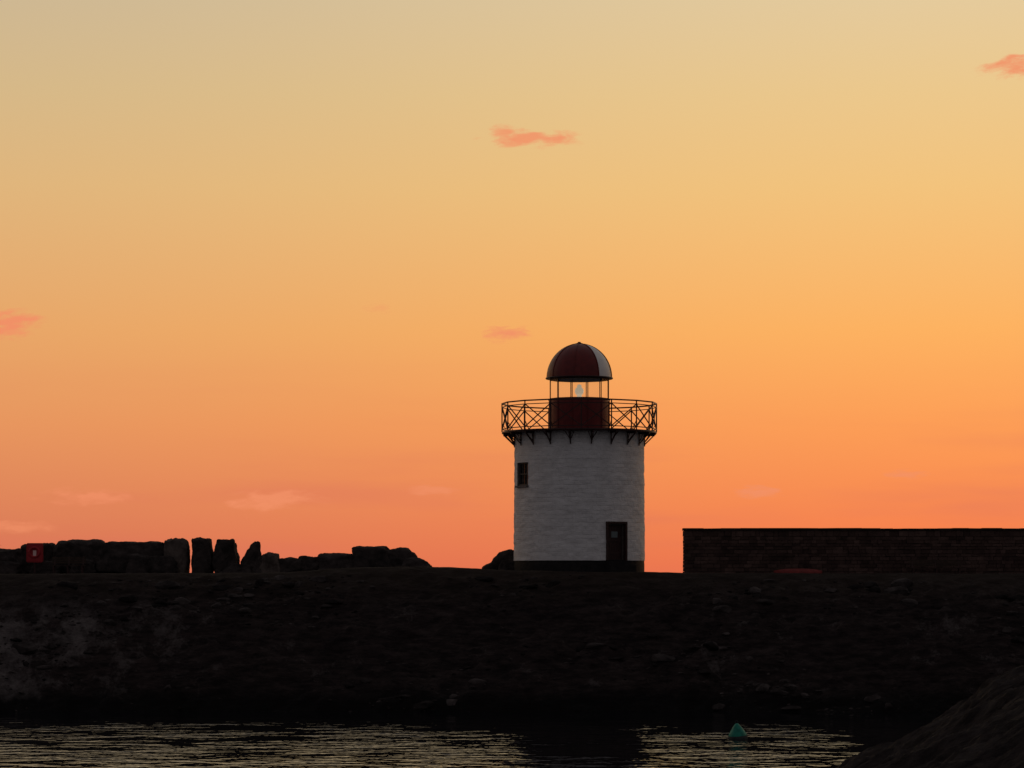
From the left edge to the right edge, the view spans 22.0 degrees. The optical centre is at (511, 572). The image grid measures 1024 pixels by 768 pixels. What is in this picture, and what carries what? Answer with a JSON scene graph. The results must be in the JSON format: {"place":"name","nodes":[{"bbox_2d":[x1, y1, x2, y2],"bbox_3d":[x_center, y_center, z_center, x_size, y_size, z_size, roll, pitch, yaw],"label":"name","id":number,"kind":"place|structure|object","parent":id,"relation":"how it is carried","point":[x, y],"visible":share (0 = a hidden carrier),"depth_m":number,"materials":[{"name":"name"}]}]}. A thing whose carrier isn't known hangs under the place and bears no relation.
{"place":"outdoors","nodes":[
{"label":"outdoors","id":0,"kind":"place"},
{"bbox_2d":[0,523,28,530],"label":"cloud","id":1,"kind":"structure","parent":0,"point":[19,528],"depth_m":3134.20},
{"bbox_2d":[0,309,39,334],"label":"cloud","id":2,"kind":"structure","parent":0,"point":[11,324],"depth_m":3133.94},
{"bbox_2d":[62,492,120,500],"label":"cloud","id":3,"kind":"structure","parent":0,"point":[98,496],"depth_m":3132.29,"materials":[{"name":"orange"}]},
{"bbox_2d":[228,491,307,510],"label":"cloud","id":4,"kind":"structure","parent":0,"point":[266,502],"depth_m":3133.73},
{"bbox_2d":[417,486,447,493],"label":"cloud","id":5,"kind":"structure","parent":0,"point":[433,489],"depth_m":3132.88,"materials":[{"name":"orange"}]},
{"bbox_2d":[0,711,943,767],"bbox_3d":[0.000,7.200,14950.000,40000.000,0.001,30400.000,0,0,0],"label":"water","id":6,"kind":"structure","parent":0,"point":[358,739],"depth_m":114.37,"materials":[{"name":"black liquid"}]},
{"bbox_2d":[728,720,747,739],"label":"buoy","id":7,"kind":"object","parent":6,"relation":"on","point":[737,732],"visible":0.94,"depth_m":113.72,"materials":[{"name":"plastic"}]},
{"bbox_2d":[836,665,1023,767],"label":"foreground rock","id":8,"kind":"object","parent":6,"relation":"in","point":[982,726],"visible":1,"depth_m":66.68,"materials":[{"name":"brown stone"}]},
{"bbox_2d":[494,129,512,135],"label":"cloud","id":9,"kind":"structure","parent":0,"point":[501,132],"depth_m":3132.43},
{"bbox_2d":[486,327,526,337],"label":"cloud","id":10,"kind":"structure","parent":0,"point":[509,333],"depth_m":3133.80,"materials":[{"name":"orange"}]},
{"bbox_2d":[0,567,1023,712],"bbox_3d":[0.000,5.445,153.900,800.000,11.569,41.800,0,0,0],"label":"ground","id":11,"kind":"structure","parent":0,"point":[907,659],"depth_m":140.16,"materials":[{"name":"black stone"}]},
{"bbox_2d":[0,548,26,573],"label":"boulder","id":12,"kind":"object","parent":11,"relation":"on","point":[15,555],"visible":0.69,"depth_m":149.92,"materials":[{"name":"stone"}]},
{"bbox_2d":[26,543,42,573],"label":"lifebuoy station","id":13,"kind":"object","parent":11,"relation":"on","point":[34,553],"visible":1,"depth_m":148.38,"materials":[{"name":"red paint"}]},
{"bbox_2d":[21,543,54,573],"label":"boulder","id":14,"kind":"object","parent":11,"relation":"on","point":[48,548],"visible":0.35,"depth_m":150.17,"materials":[{"name":"stone"}]},
{"bbox_2d":[50,539,107,573],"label":"boulder","id":15,"kind":"object","parent":11,"relation":"on","point":[94,550],"visible":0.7,"depth_m":149.71,"materials":[{"name":"stone"}]},
{"bbox_2d":[95,541,163,572],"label":"boulder","id":16,"kind":"object","parent":11,"relation":"on","point":[114,559],"visible":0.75,"depth_m":149.78,"materials":[{"name":"stone"}]},
{"bbox_2d":[147,555,177,572],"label":"boulder","id":17,"kind":"object","parent":11,"relation":"on","point":[165,564],"visible":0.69,"depth_m":149.38,"materials":[{"name":"stone"}]},
{"bbox_2d":[164,538,190,572],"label":"boulder","id":18,"kind":"object","parent":11,"relation":"on","point":[178,549],"visible":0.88,"depth_m":149.71,"materials":[{"name":"stone"}]},
{"bbox_2d":[191,537,213,572],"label":"boulder","id":19,"kind":"object","parent":11,"relation":"on","point":[202,555],"visible":0.84,"depth_m":149.72,"materials":[{"name":"stone"}]},
{"bbox_2d":[212,539,239,572],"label":"boulder","id":20,"kind":"object","parent":11,"relation":"on","point":[225,553],"visible":0.83,"depth_m":149.59,"materials":[{"name":"stone"}]},
{"bbox_2d":[220,563,251,572],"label":"boulder","id":21,"kind":"object","parent":11,"relation":"on","point":[237,568],"visible":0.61,"depth_m":149.24,"materials":[{"name":"stone"}]},
{"bbox_2d":[240,541,261,572],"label":"boulder","id":22,"kind":"object","parent":11,"relation":"on","point":[252,556],"visible":0.66,"depth_m":149.67,"materials":[{"name":"stone"}]},
{"bbox_2d":[259,552,279,572],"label":"boulder","id":23,"kind":"object","parent":11,"relation":"on","point":[270,563],"visible":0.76,"depth_m":149.58,"materials":[{"name":"stone"}]},
{"bbox_2d":[278,557,302,571],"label":"boulder","id":24,"kind":"object","parent":11,"relation":"on","point":[290,564],"visible":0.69,"depth_m":149.80,"materials":[{"name":"stone"}]},
{"bbox_2d":[298,555,318,570],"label":"boulder","id":25,"kind":"object","parent":11,"relation":"on","point":[310,563],"visible":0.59,"depth_m":150.05,"materials":[{"name":"stone"}]},
{"bbox_2d":[317,553,352,569],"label":"boulder","id":26,"kind":"object","parent":11,"relation":"on","point":[334,560],"visible":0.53,"depth_m":149.88,"materials":[{"name":"stone"}]},
{"bbox_2d":[352,546,392,567],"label":"boulder","id":27,"kind":"object","parent":11,"relation":"on","point":[370,556],"visible":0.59,"depth_m":149.66,"materials":[{"name":"stone"}]},
{"bbox_2d":[386,547,416,566],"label":"boulder","id":28,"kind":"object","parent":11,"relation":"on","point":[398,556],"visible":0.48,"depth_m":149.98,"materials":[{"name":"stone"}]},
{"bbox_2d":[401,557,431,566],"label":"boulder","id":29,"kind":"object","parent":11,"relation":"on","point":[413,562],"visible":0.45,"depth_m":149.28,"materials":[{"name":"stone"}]},
{"bbox_2d":[482,549,513,569],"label":"boulder","id":30,"kind":"object","parent":11,"relation":"on","point":[498,558],"visible":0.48,"depth_m":151.09,"materials":[{"name":"stone"}]},
{"bbox_2d":[498,559,513,570],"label":"boulder","id":31,"kind":"object","parent":11,"relation":"on","point":[506,564],"visible":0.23,"depth_m":150.57,"materials":[{"name":"stone"}]},
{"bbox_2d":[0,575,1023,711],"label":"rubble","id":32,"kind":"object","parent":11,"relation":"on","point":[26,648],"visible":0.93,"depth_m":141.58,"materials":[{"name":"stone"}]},
{"bbox_2d":[501,342,656,571],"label":"lighthouse","id":33,"kind":"object","parent":11,"relation":"on","point":[579,499],"visible":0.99,"depth_m":147.02,"materials":[{"name":"stone"}]},
{"bbox_2d":[519,462,527,485],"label":"window frame","id":34,"kind":"structure","parent":33,"relation":"in","point":[526,463],"depth_m":148.52,"materials":[{"name":"paint"}]},
{"bbox_2d":[521,464,525,483],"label":"window glass","id":35,"kind":"structure","parent":33,"relation":"in","point":[522,464],"depth_m":148.55,"materials":[{"name":"black glass"}]},
{"bbox_2d":[609,525,620,559],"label":"door leaf","id":36,"kind":"structure","parent":33,"relation":"in","point":[614,543],"depth_m":147.18,"materials":[{"name":"brown wood"}]},
{"bbox_2d":[774,568,821,572],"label":"rowing boat","id":37,"kind":"object","parent":11,"relation":"on","point":[797,570],"visible":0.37,"depth_m":147.08,"materials":[{"name":"red paint"}]},
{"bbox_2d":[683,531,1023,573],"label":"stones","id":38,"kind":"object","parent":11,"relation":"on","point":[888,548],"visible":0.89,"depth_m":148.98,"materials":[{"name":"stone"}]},
{"bbox_2d":[684,531,1023,573],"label":"stone wall","id":39,"kind":"structure","parent":11,"relation":"on","point":[738,560],"depth_m":149.04,"materials":[{"name":"grey stone"}]},
{"bbox_2d":[682,528,1023,530],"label":"coping","id":40,"kind":"object","parent":39,"relation":"on","point":[851,529],"visible":1,"depth_m":148.93,"materials":[{"name":"stone"}]},
{"bbox_2d":[0,0,1023,572],"label":"sky","id":41,"kind":"structure","parent":0,"point":[259,247],"materials":[{"name":"orange"}]},
{"bbox_2d":[498,132,572,146],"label":"cloud","id":42,"kind":"structure","parent":0,"point":[520,139],"depth_m":3134.14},
{"bbox_2d":[739,485,778,496],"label":"cloud","id":43,"kind":"structure","parent":0,"point":[758,493],"depth_m":3134.06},
{"bbox_2d":[887,472,916,476],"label":"cloud","id":44,"kind":"structure","parent":0,"point":[904,474],"depth_m":3132.08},
{"bbox_2d":[985,55,1023,73],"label":"cloud","id":45,"kind":"structure","parent":0,"point":[1013,64],"depth_m":3133.24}
]}

